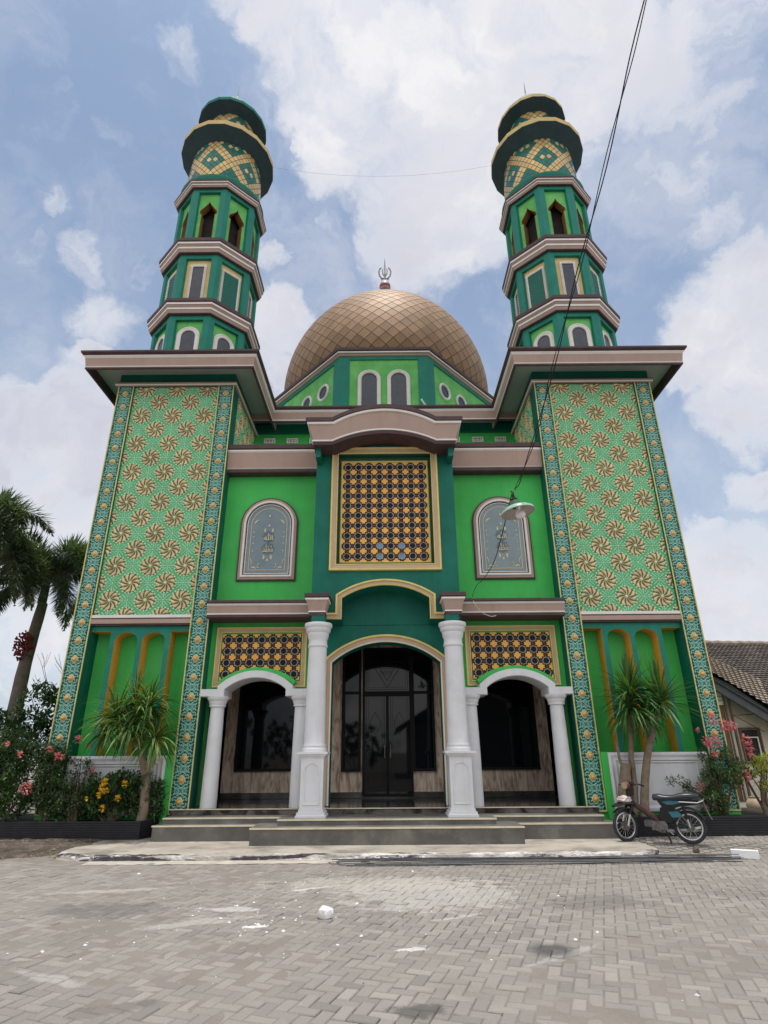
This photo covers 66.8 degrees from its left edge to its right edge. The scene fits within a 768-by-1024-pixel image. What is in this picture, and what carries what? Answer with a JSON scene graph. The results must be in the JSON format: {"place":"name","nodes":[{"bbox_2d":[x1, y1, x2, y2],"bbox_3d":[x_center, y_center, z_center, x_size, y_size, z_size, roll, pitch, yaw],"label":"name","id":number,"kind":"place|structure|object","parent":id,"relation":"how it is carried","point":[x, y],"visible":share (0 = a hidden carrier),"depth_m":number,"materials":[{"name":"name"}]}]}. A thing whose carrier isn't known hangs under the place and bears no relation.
{"place":"outdoors","nodes":[
{"label":"outdoors","id":0,"kind":"place"},
{"bbox_2d":[0,838,102,859],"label":"dirt","id":1,"kind":"structure","parent":0,"point":[26,848],"depth_m":10.20,"materials":[{"name":"brown soil"}]},
{"bbox_2d":[0,836,767,1023],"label":"paving","id":2,"kind":"structure","parent":0,"point":[378,895],"depth_m":5.39,"materials":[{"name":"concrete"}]},
{"bbox_2d":[82,860,414,864],"bbox_3d":[-1.992,5.484,9.116,5.400,0.004,0.305,0,-22,0],"label":"gutter","id":3,"kind":"object","parent":2,"relation":"on","point":[222,862],"visible":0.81,"depth_m":9.13,"materials":[{"name":"grey concrete"}]},
{"bbox_2d":[317,905,332,919],"bbox_3d":[-0.608,4.164,6.050,0.166,0.131,0.132,0,-22,0],"label":"rock","id":4,"kind":"object","parent":2,"relation":"on","point":[325,912],"visible":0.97,"depth_m":6.01,"materials":[{"name":"white stone"}]},
{"bbox_2d":[56,837,659,862],"bbox_3d":[-0.436,5.939,10.335,9.900,0.116,2.370,0,-22,0],"label":"apron","id":5,"kind":"object","parent":2,"relation":"on","point":[144,850],"visible":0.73,"depth_m":9.58,"materials":[{"name":"concrete"}]},
{"bbox_2d":[1,839,737,1014],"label":"rubble","id":6,"kind":"object","parent":2,"relation":"on","point":[361,935],"visible":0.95,"depth_m":6.56,"materials":[{"name":"grey stone"}]},
{"bbox_2d":[323,854,747,865],"bbox_3d":[2.321,5.399,9.059,6.581,0.073,0.684,0,-22,0],"label":"rod bundle","id":7,"kind":"object","parent":2,"relation":"on","point":[449,861],"visible":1,"depth_m":8.96,"materials":[{"name":"grey metal"}]},
{"bbox_2d":[612,781,712,843],"bbox_3d":[4.942,5.385,10.479,1.645,0.976,0.586,-7,-23,16],"label":"motorbike","id":8,"kind":"object","parent":2,"relation":"on","point":[669,804],"visible":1,"depth_m":10.30,"materials":[{"name":"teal metal"}]},
{"bbox_2d":[616,795,631,801],"bbox_3d":[4.371,5.234,10.623,0.322,0.131,0.208,7,-23,-17],"label":"plastic bag","id":9,"kind":"object","parent":8,"relation":"attached to","point":[623,798],"visible":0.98,"depth_m":10.55,"materials":[{"name":"white plastic"}]},
{"bbox_2d":[617,807,767,837],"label":"planter","id":10,"kind":"object","parent":2,"relation":"on","point":[750,821],"visible":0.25,"depth_m":11.02,"materials":[{"name":"concrete"}]},
{"bbox_2d":[589,646,708,818],"bbox_3d":[5.408,4.373,11.724,2.242,3.341,1.911,0,-22,0],"label":"dracaena","id":11,"kind":"object","parent":10,"relation":"in","point":[634,715],"visible":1,"depth_m":11.78,"materials":[{"name":"green plant"}]},
{"bbox_2d":[665,713,756,815],"bbox_3d":[6.474,5.102,11.713,1.957,1.986,0.730,0,-22,0],"label":"bougainvillea","id":12,"kind":"object","parent":10,"relation":"in","point":[715,790],"visible":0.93,"depth_m":11.57,"materials":[{"name":"green plant"}]},
{"bbox_2d":[733,748,767,814],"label":"flowering shrub","id":13,"kind":"object","parent":10,"relation":"in","point":[762,782],"visible":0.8,"depth_m":11.69,"materials":[{"name":"green plant"}]},
{"bbox_2d":[692,846,699,852],"bbox_3d":[5.183,5.616,9.669,0.123,0.115,0.076,0,-22,0],"label":"stone chunk","id":14,"kind":"object","parent":2,"relation":"on","point":[695,849],"visible":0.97,"depth_m":9.64,"materials":[{"name":"stone"}]},
{"bbox_2d":[731,849,759,858],"bbox_3d":[5.718,5.416,9.228,0.380,0.111,0.120,-11,-25,24],"label":"foam block","id":15,"kind":"object","parent":2,"relation":"on","point":[748,854],"depth_m":9.18,"materials":[{"name":"white plastic"}]},
{"bbox_2d":[0,0,767,750],"label":"sky","id":16,"kind":"structure","parent":0,"point":[100,100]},
{"bbox_2d":[6,756,767,937],"bbox_3d":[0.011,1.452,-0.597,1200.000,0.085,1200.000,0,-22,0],"label":"ground","id":17,"kind":"structure","parent":0,"point":[742,804],"depth_m":9.72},
{"bbox_2d":[0,487,55,610],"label":"palm tree","id":18,"kind":"object","parent":17,"relation":"on","point":[13,522],"visible":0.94,"depth_m":14.90,"materials":[{"name":"green plant"}]},
{"bbox_2d":[25,652,61,741],"bbox_3d":[-8.365,5.615,14.622,1.568,4.050,3.023,16,-28,-35],"label":"bare tree","id":19,"kind":"object","parent":17,"relation":"on","point":[40,681],"visible":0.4,"depth_m":14.97,"materials":[{"name":"grey plant"}]},
{"bbox_2d":[0,524,87,789],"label":"palm tree","id":20,"kind":"object","parent":17,"relation":"on","point":[65,561],"visible":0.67,"depth_m":15.79,"materials":[{"name":"green plant"}]},
{"bbox_2d":[64,589,78,622],"bbox_3d":[-9.171,5.548,19.972,3.754,8.469,4.096,-11,-25,25],"label":"palm tree","id":21,"kind":"object","parent":17,"relation":"on","point":[73,608],"visible":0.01,"depth_m":19.49,"materials":[{"name":"green plant"}]},
{"bbox_2d":[0,813,158,839],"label":"planter","id":22,"kind":"object","parent":17,"relation":"on","point":[28,826],"visible":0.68,"depth_m":11.06,"materials":[{"name":"dark grey stone"},{"name":"dark soil"}]},
{"bbox_2d":[0,723,55,821],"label":"flowering shrub","id":23,"kind":"object","parent":22,"relation":"in","point":[9,782],"visible":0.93,"depth_m":11.65,"materials":[{"name":"green plant"}]},
{"bbox_2d":[0,678,58,810],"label":"leafy sapling","id":24,"kind":"object","parent":22,"relation":"in","point":[48,697],"visible":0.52,"depth_m":13.52,"materials":[{"name":"green plant"}]},
{"bbox_2d":[25,739,79,821],"bbox_3d":[-6.586,5.420,11.684,1.094,1.643,0.775,0,-22,0],"label":"flowering shrub","id":25,"kind":"object","parent":22,"relation":"in","point":[46,803],"visible":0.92,"depth_m":11.59,"materials":[{"name":"green plant"}]},
{"bbox_2d":[48,782,89,820],"bbox_3d":[-6.131,5.781,11.484,0.832,0.869,0.633,0,-22,0],"label":"leafy shrub","id":26,"kind":"object","parent":22,"relation":"in","point":[75,817],"visible":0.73,"depth_m":11.41,"materials":[{"name":"green plant"}]},
{"bbox_2d":[62,735,97,820],"bbox_3d":[-6.050,5.340,11.671,0.683,1.647,0.485,0,-22,0],"label":"flowering shrub","id":27,"kind":"object","parent":22,"relation":"in","point":[90,769],"visible":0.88,"depth_m":11.64,"materials":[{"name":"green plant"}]},
{"bbox_2d":[73,766,168,821],"bbox_3d":[-5.197,5.606,11.543,1.810,1.071,0.835,0,-22,0],"label":"ixora bush","id":28,"kind":"object","parent":22,"relation":"in","point":[100,792],"visible":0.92,"depth_m":11.44,"materials":[{"name":"green plant"}]},
{"bbox_2d":[76,667,186,820],"bbox_3d":[-5.090,4.569,11.583,2.376,3.010,1.613,0,-22,0],"label":"dracaena","id":29,"kind":"object","parent":22,"relation":"in","point":[121,714],"visible":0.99,"depth_m":11.64,"materials":[{"name":"green plant"}]},
{"bbox_2d":[34,84,740,845],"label":"mosque","id":30,"kind":"structure","parent":17,"relation":"on","point":[286,582],"depth_m":14.15,"materials":[{"name":"green paint"}]},
{"bbox_2d":[155,334,164,349],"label":"arched window","id":31,"kind":"structure","parent":30,"relation":"in","point":[159,346],"depth_m":16.94,"materials":[{"name":"grey glass"}]},
{"bbox_2d":[164,272,175,300],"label":"bead framed window","id":32,"kind":"structure","parent":30,"relation":"in","point":[170,284],"depth_m":17.81,"materials":[{"name":"green glass"}]},
{"bbox_2d":[174,327,199,349],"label":"arched window","id":33,"kind":"structure","parent":30,"relation":"in","point":[187,337],"depth_m":16.47,"materials":[{"name":"grey glass"}]},
{"bbox_2d":[186,265,206,297],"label":"bead framed window","id":34,"kind":"structure","parent":30,"relation":"in","point":[197,276],"depth_m":17.31,"materials":[{"name":"grey glass"}]},
{"bbox_2d":[212,334,233,348],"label":"arched window","id":35,"kind":"structure","parent":30,"relation":"in","point":[220,341],"depth_m":16.85,"materials":[{"name":"grey glass"}]},
{"bbox_2d":[218,268,240,310],"bbox_3d":[-4.668,-6.579,17.596,0.640,1.589,0.095,20,-30,-41],"label":"bead framed window","id":36,"kind":"structure","parent":30,"relation":"in","point":[229,290],"depth_m":17.66,"materials":[{"name":"green glass"}]},
{"bbox_2d":[247,291,252,318],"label":"bead framed window","id":37,"kind":"structure","parent":30,"relation":"in","point":[250,302],"depth_m":18.67,"materials":[{"name":"grey glass"}]},
{"bbox_2d":[233,681,294,771],"bbox_3d":[-2.872,4.942,14.697,1.570,2.930,0.078,0,-22,0],"label":"window","id":38,"kind":"structure","parent":30,"relation":"in","point":[265,724],"depth_m":14.49,"materials":[{"name":"black glass"}]},
{"bbox_2d":[236,498,297,581],"bbox_3d":[-2.837,0.646,14.295,1.420,2.151,0.090,0,-22,0],"label":"inscription window","id":39,"kind":"structure","parent":30,"relation":"in","point":[267,551],"depth_m":14.26,"materials":[{"name":"beige paint"}]},
{"bbox_2d":[301,396,311,405],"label":"round window","id":40,"kind":"structure","parent":30,"relation":"in","point":[307,401],"depth_m":22.76,"materials":[{"name":"grey glass"}]},
{"bbox_2d":[317,384,328,401],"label":"round window","id":41,"kind":"structure","parent":30,"relation":"in","point":[323,392],"depth_m":21.96,"materials":[{"name":"grey glass"}]},
{"bbox_2d":[357,370,380,404],"bbox_3d":[-0.533,-3.989,20.897,0.840,2.671,0.120,0,-22,0],"label":"arched window","id":42,"kind":"structure","parent":30,"relation":"in","point":[369,381],"depth_m":21.11,"materials":[{"name":"grey glass"}]},
{"bbox_2d":[362,662,413,796],"bbox_3d":[0.085,5.214,14.537,1.240,3.405,0.141,0,-22,0],"label":"door","id":43,"kind":"structure","parent":30,"relation":"in","point":[387,732],"depth_m":14.33,"materials":[{"name":"black glass"}]},
{"bbox_2d":[387,369,410,404],"bbox_3d":[0.537,-3.997,20.895,0.840,2.671,0.120,0,-22,0],"label":"arched window","id":44,"kind":"structure","parent":30,"relation":"in","point":[398,380],"depth_m":21.10,"materials":[{"name":"grey glass"}]},
{"bbox_2d":[439,383,450,400],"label":"round window","id":45,"kind":"structure","parent":30,"relation":"in","point":[444,391],"depth_m":21.95,"materials":[{"name":"grey glass"}]},
{"bbox_2d":[456,394,466,403],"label":"round window","id":46,"kind":"structure","parent":30,"relation":"in","point":[460,399],"depth_m":22.75,"materials":[{"name":"grey glass"}]},
{"bbox_2d":[472,491,512,616],"bbox_3d":[1.711,0.959,9.715,0.493,0.759,6.833,-4,-23,8],"label":"lamp wire","id":47,"kind":"object","parent":30,"relation":"attached to","point":[496,554],"visible":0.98,"depth_m":7.86,"materials":[{"name":"black metal"}]},
{"bbox_2d":[472,496,535,579],"bbox_3d":[2.893,0.600,14.286,1.420,2.151,0.090,0,-22,0],"label":"inscription window","id":48,"kind":"structure","parent":30,"relation":"in","point":[514,559],"depth_m":14.22,"materials":[{"name":"beige paint"}]},
{"bbox_2d":[477,679,540,769],"bbox_3d":[2.998,4.895,14.687,1.570,2.930,0.078,0,-22,0],"label":"window","id":49,"kind":"structure","parent":30,"relation":"in","point":[508,738],"depth_m":14.48,"materials":[{"name":"black glass"}]},
{"bbox_2d":[514,290,519,315],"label":"bead framed window","id":50,"kind":"structure","parent":30,"relation":"in","point":[516,302],"depth_m":18.62,"materials":[{"name":"grey glass"}]},
{"bbox_2d":[525,266,548,308],"bbox_3d":[4.619,-6.654,17.581,0.095,1.589,0.640,20,-30,-41],"label":"bead framed window","id":51,"kind":"structure","parent":30,"relation":"in","point":[537,292],"depth_m":17.65,"materials":[{"name":"green glass"}]},
{"bbox_2d":[533,331,554,345],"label":"arched window","id":52,"kind":"structure","parent":30,"relation":"in","point":[546,338],"depth_m":16.83,"materials":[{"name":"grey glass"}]},
{"bbox_2d":[559,261,580,294],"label":"bead framed window","id":53,"kind":"structure","parent":30,"relation":"in","point":[567,268],"depth_m":17.32,"materials":[{"name":"grey glass"}]},
{"bbox_2d":[567,323,592,345],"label":"arched window","id":54,"kind":"structure","parent":30,"relation":"in","point":[578,334],"depth_m":16.45,"materials":[{"name":"grey glass"}]},
{"bbox_2d":[590,268,601,295],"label":"bead framed window","id":55,"kind":"structure","parent":30,"relation":"in","point":[596,284],"depth_m":17.79,"materials":[{"name":"green glass"}]},
{"bbox_2d":[603,331,612,345],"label":"arched window","id":56,"kind":"structure","parent":30,"relation":"in","point":[607,340],"depth_m":16.92,"materials":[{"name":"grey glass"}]},
{"bbox_2d":[705,640,767,800],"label":"tiled house","id":57,"kind":"structure","parent":17,"relation":"on","point":[739,669],"depth_m":19.49,"materials":[{"name":"ceramic"}]},
{"bbox_2d":[716,692,723,705],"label":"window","id":58,"kind":"structure","parent":57,"relation":"in","point":[719,696],"depth_m":19.46,"materials":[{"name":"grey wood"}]},
{"bbox_2d":[738,727,766,763],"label":"window","id":59,"kind":"structure","parent":57,"relation":"in","point":[754,735],"depth_m":19.17,"materials":[{"name":"grey wood"}]},
{"bbox_2d":[746,796,760,806],"bbox_3d":[9.706,7.652,15.188,0.470,0.420,0.470,0,-22,0],"label":"clay jar","id":60,"kind":"object","parent":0,"point":[751,801],"visible":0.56,"depth_m":15.12,"materials":[{"name":"beige ceramic"}]},
{"bbox_3d":[2.364,-4.235,-1.515,1.000,10.050,0.214,0,-22,0],"label":"utility pole","id":61,"kind":"object","parent":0,"visible":0},
{"bbox_2d":[514,0,646,489],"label":"cable","id":62,"kind":"object","parent":61,"relation":"attached to","point":[623,89],"visible":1,"depth_m":5.00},
{"bbox_2d":[501,491,534,519],"bbox_3d":[1.490,-0.089,6.514,0.377,0.342,0.381,0,-22,0],"label":"hanging lamp","id":63,"kind":"object","parent":62,"relation":"hanging from","point":[517,508],"visible":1,"depth_m":6.49,"materials":[{"name":"white metal"}]}
]}

